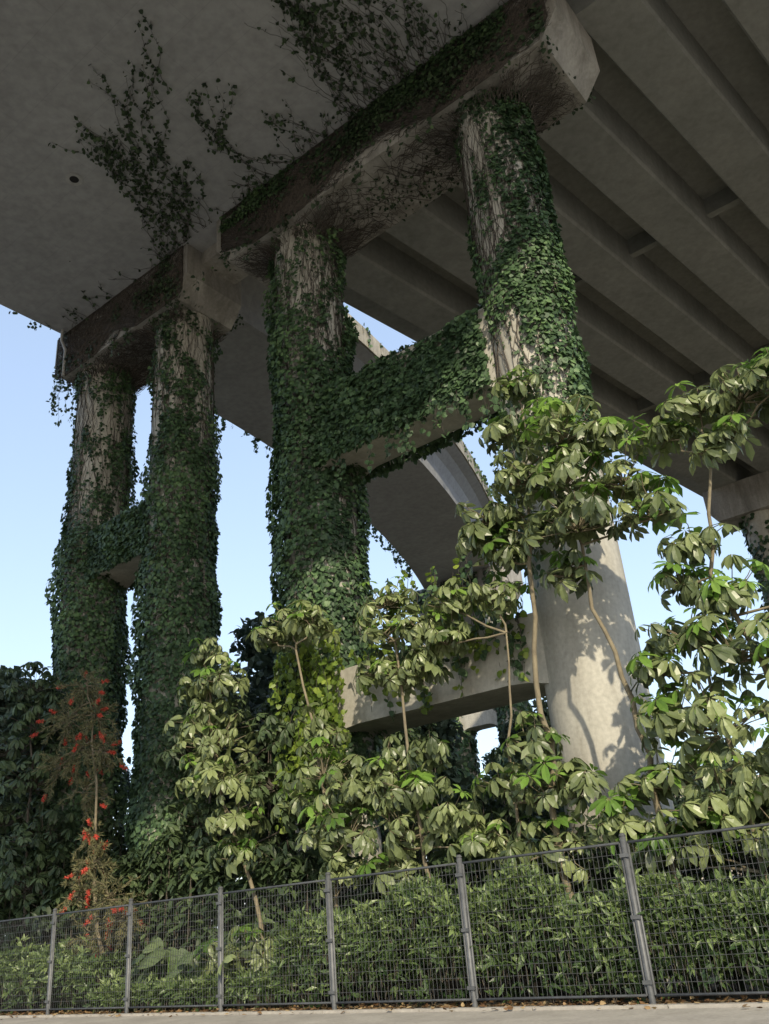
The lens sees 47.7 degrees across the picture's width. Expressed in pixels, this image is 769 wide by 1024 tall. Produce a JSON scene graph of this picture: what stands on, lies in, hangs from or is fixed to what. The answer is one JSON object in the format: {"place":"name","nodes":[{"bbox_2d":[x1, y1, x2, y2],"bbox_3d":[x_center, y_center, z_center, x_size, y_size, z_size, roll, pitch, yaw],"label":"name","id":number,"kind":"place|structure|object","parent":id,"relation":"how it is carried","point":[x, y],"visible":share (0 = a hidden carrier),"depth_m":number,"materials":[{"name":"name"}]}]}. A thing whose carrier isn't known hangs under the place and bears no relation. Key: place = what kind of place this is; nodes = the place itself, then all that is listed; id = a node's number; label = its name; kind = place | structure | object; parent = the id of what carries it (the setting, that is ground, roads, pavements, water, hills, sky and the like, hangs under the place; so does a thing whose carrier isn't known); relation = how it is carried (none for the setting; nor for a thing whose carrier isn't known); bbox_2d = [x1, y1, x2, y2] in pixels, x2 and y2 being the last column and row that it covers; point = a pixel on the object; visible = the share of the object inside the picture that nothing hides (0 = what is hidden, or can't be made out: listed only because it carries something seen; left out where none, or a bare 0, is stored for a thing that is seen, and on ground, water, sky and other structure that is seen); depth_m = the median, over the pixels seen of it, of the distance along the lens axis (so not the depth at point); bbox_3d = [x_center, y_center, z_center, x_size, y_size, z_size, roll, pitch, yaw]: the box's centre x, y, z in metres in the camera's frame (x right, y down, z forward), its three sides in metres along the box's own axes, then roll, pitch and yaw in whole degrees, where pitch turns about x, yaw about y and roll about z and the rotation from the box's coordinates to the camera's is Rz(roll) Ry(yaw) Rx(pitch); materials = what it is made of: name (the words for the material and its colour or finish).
{"place":"outdoors","nodes":[
{"label":"outdoors","id":0,"kind":"place"},
{"bbox_2d":[0,1007,768,1023],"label":"pavement","id":1,"kind":"structure","parent":0,"point":[746,1015],"depth_m":12.02,"materials":[{"name":"concrete"}]},
{"bbox_2d":[0,995,768,1019],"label":"leaf litter","id":2,"kind":"object","parent":1,"relation":"on","point":[540,1003],"visible":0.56,"depth_m":13.78,"materials":[{"name":"brown plant"}]},
{"bbox_2d":[0,936,768,1014],"bbox_3d":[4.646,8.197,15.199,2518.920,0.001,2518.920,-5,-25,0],"label":"ground","id":3,"kind":"structure","parent":0,"point":[686,998],"depth_m":14.64,"materials":[{"name":"soil"}]},
{"bbox_2d":[0,664,47,859],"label":"background tree","id":4,"kind":"object","parent":3,"relation":"on","point":[6,706],"visible":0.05,"depth_m":31.54,"materials":[{"name":"green plant"}]},
{"bbox_2d":[0,661,77,1008],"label":"tree","id":5,"kind":"object","parent":3,"relation":"on","point":[29,823],"visible":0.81,"depth_m":24.92,"materials":[{"name":"green plant"}]},
{"bbox_2d":[0,934,140,1014],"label":"hedge","id":6,"kind":"object","parent":3,"relation":"on","point":[102,963],"visible":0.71,"depth_m":20.13,"materials":[{"name":"green plant"}]},
{"bbox_2d":[29,667,148,1010],"bbox_3d":[-7.312,7.701,21.671,4.361,8.320,2.035,-23,-30,33],"label":"bottlebrush tree","id":7,"kind":"object","parent":3,"relation":"on","point":[96,846],"visible":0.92,"depth_m":22.02,"materials":[{"name":"green plant"}]},
{"bbox_2d":[0,815,220,1008],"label":"understory shrubs","id":8,"kind":"object","parent":3,"relation":"on","point":[66,850],"visible":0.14,"depth_m":24.07,"materials":[{"name":"green plant"}]},
{"bbox_2d":[32,827,202,1008],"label":"understory shrubs","id":9,"kind":"object","parent":3,"relation":"on","point":[147,883],"visible":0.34,"depth_m":21.09,"materials":[{"name":"green plant"}]},
{"bbox_2d":[117,937,177,1009],"bbox_3d":[-5.135,10.094,19.045,1.449,1.420,0.929,-24,-31,35],"label":"elephant ear plant","id":10,"kind":"object","parent":3,"relation":"on","point":[147,950],"visible":0.23,"depth_m":18.98,"materials":[{"name":"green plant"}]},
{"bbox_2d":[131,946,191,1010],"bbox_3d":[-4.767,9.954,18.604,1.205,1.242,1.169,9,-29,-28],"label":"elephant ear plant","id":11,"kind":"object","parent":3,"relation":"on","point":[142,957],"visible":0.42,"depth_m":18.66,"materials":[{"name":"green plant"}]},
{"bbox_2d":[83,956,295,1013],"bbox_3d":[-4.043,9.517,17.575,6.078,1.218,0.922,-22,-30,33],"label":"hedge","id":12,"kind":"object","parent":3,"relation":"on","point":[233,991],"visible":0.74,"depth_m":17.18,"materials":[{"name":"green plant"}]},
{"bbox_2d":[165,944,215,1009],"bbox_3d":[-3.964,9.619,18.022,0.924,1.228,1.486,18,-34,-41],"label":"elephant ear plant","id":13,"kind":"object","parent":3,"relation":"on","point":[184,965],"visible":0.17,"depth_m":18.02,"materials":[{"name":"green plant"}]},
{"bbox_2d":[115,693,272,938],"bbox_3d":[-7.294,13.912,39.301,9.269,12.053,9.946,13,-30,-33],"label":"background tree","id":14,"kind":"object","parent":3,"relation":"on","point":[226,800],"visible":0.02,"depth_m":38.39,"materials":[{"name":"green plant"}]},
{"bbox_2d":[177,940,238,1008],"bbox_3d":[-3.619,9.355,17.560,1.385,1.262,0.994,-23,-30,33],"label":"elephant ear plant","id":15,"kind":"object","parent":3,"relation":"on","point":[198,952],"visible":0.18,"depth_m":17.55,"materials":[{"name":"green plant"}]},
{"bbox_2d":[162,637,270,1002],"bbox_3d":[-3.808,6.617,19.713,3.086,8.044,1.938,-25,-31,36],"label":"umbrella tree","id":16,"kind":"object","parent":3,"relation":"on","point":[206,774],"visible":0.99,"depth_m":19.89,"materials":[{"name":"green plant"}]},
{"bbox_2d":[138,665,341,941],"bbox_3d":[-3.233,7.091,20.785,2.542,8.001,6.786,19,-34,-41],"label":"umbrella tree","id":17,"kind":"object","parent":3,"relation":"on","point":[192,820],"visible":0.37,"depth_m":20.67,"materials":[{"name":"green plant"}]},
{"bbox_2d":[193,923,310,1007],"bbox_3d":[-2.623,8.824,16.924,1.579,1.512,2.588,17,-33,-39],"label":"umbrella plant","id":18,"kind":"object","parent":3,"relation":"on","point":[228,962],"visible":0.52,"depth_m":16.87,"materials":[{"name":"green plant"}]},
{"bbox_2d":[222,611,418,888],"bbox_3d":[-3.482,10.341,34.123,9.269,13.520,9.946,5,-27,-20],"label":"background tree","id":19,"kind":"object","parent":3,"relation":"on","point":[262,662],"visible":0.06,"depth_m":33.27,"materials":[{"name":"green plant"}]},
{"bbox_2d":[231,691,447,974],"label":"understory shrubs","id":20,"kind":"object","parent":3,"relation":"on","point":[266,754],"visible":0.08,"depth_m":24.89,"materials":[{"name":"green plant"}]},
{"bbox_2d":[245,599,512,999],"bbox_3d":[-0.504,5.099,17.281,6.273,8.198,2.055,-22,-30,33],"label":"umbrella tree","id":21,"kind":"object","parent":3,"relation":"on","point":[332,828],"visible":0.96,"depth_m":16.69,"materials":[{"name":"green plant"}]},
{"bbox_2d":[0,0,768,996],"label":"concrete viaduct","id":22,"kind":"object","parent":3,"relation":"on","point":[656,150],"visible":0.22,"depth_m":27.36,"materials":[{"name":"concrete"}]},
{"bbox_2d":[9,0,768,931],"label":"climbing ivy","id":23,"kind":"object","parent":22,"relation":"attached to","point":[343,396],"visible":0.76,"depth_m":24.43,"materials":[{"name":"green plant"}]},
{"bbox_2d":[0,823,768,1014],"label":"fence","id":24,"kind":"object","parent":3,"relation":"on","point":[648,982],"visible":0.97,"depth_m":14.27,"materials":[{"name":"metal"}]},
{"bbox_2d":[0,1002,768,1017],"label":"kerb","id":25,"kind":"structure","parent":3,"relation":"on","point":[658,1006],"depth_m":13.10,"materials":[{"name":"concrete"}]},
{"bbox_2d":[392,718,490,842],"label":"background tree","id":26,"kind":"object","parent":3,"relation":"on","point":[445,730],"visible":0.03,"depth_m":32.10,"materials":[{"name":"green plant"}]},
{"bbox_2d":[155,798,768,1002],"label":"understory shrubs","id":27,"kind":"object","parent":3,"relation":"on","point":[210,880],"visible":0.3,"depth_m":17.86,"materials":[{"name":"green plant"}]},
{"bbox_2d":[353,571,609,998],"bbox_3d":[1.528,4.469,15.888,5.159,7.824,1.622,-24,-31,35],"label":"umbrella tree","id":28,"kind":"object","parent":3,"relation":"on","point":[435,637],"visible":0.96,"depth_m":16.26,"materials":[{"name":"green plant"}]},
{"bbox_2d":[393,746,576,980],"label":"understory shrubs","id":29,"kind":"object","parent":3,"relation":"on","point":[498,808],"visible":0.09,"depth_m":20.04,"materials":[{"name":"green plant"}]},
{"bbox_2d":[480,748,500,818],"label":"background tree","id":30,"kind":"object","parent":3,"relation":"on","point":[486,757],"visible":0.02,"depth_m":68.48,"materials":[{"name":"green plant"}]},
{"bbox_2d":[268,848,768,1009],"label":"hedge","id":31,"kind":"object","parent":3,"relation":"on","point":[304,931],"visible":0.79,"depth_m":13.28,"materials":[{"name":"green plant"}]},
{"bbox_2d":[494,696,550,830],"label":"background tree","id":32,"kind":"object","parent":3,"relation":"on","point":[503,734],"visible":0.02,"depth_m":34.95,"materials":[{"name":"green plant"}]},
{"bbox_2d":[455,364,711,994],"bbox_3d":[3.341,1.999,15.141,4.602,11.370,2.138,-23,-30,33],"label":"umbrella tree","id":33,"kind":"object","parent":3,"relation":"on","point":[571,520],"visible":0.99,"depth_m":15.96,"materials":[{"name":"green plant"}]},
{"bbox_2d":[585,347,768,884],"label":"umbrella tree","id":34,"kind":"object","parent":3,"relation":"on","point":[671,721],"visible":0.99,"depth_m":13.60,"materials":[{"name":"green plant"}]},
{"bbox_2d":[672,734,757,804],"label":"background tree","id":35,"kind":"object","parent":3,"relation":"on","point":[729,764],"visible":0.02,"depth_m":35.39,"materials":[{"name":"green plant"}]},
{"bbox_2d":[673,778,762,969],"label":"understory shrubs","id":36,"kind":"object","parent":3,"relation":"on","point":[730,855],"depth_m":17.58,"materials":[{"name":"green plant"}]},
{"bbox_2d":[0,303,768,927],"label":"sky","id":37,"kind":"structure","parent":0,"point":[35,453],"materials":[{"name":"blue"}]}
]}

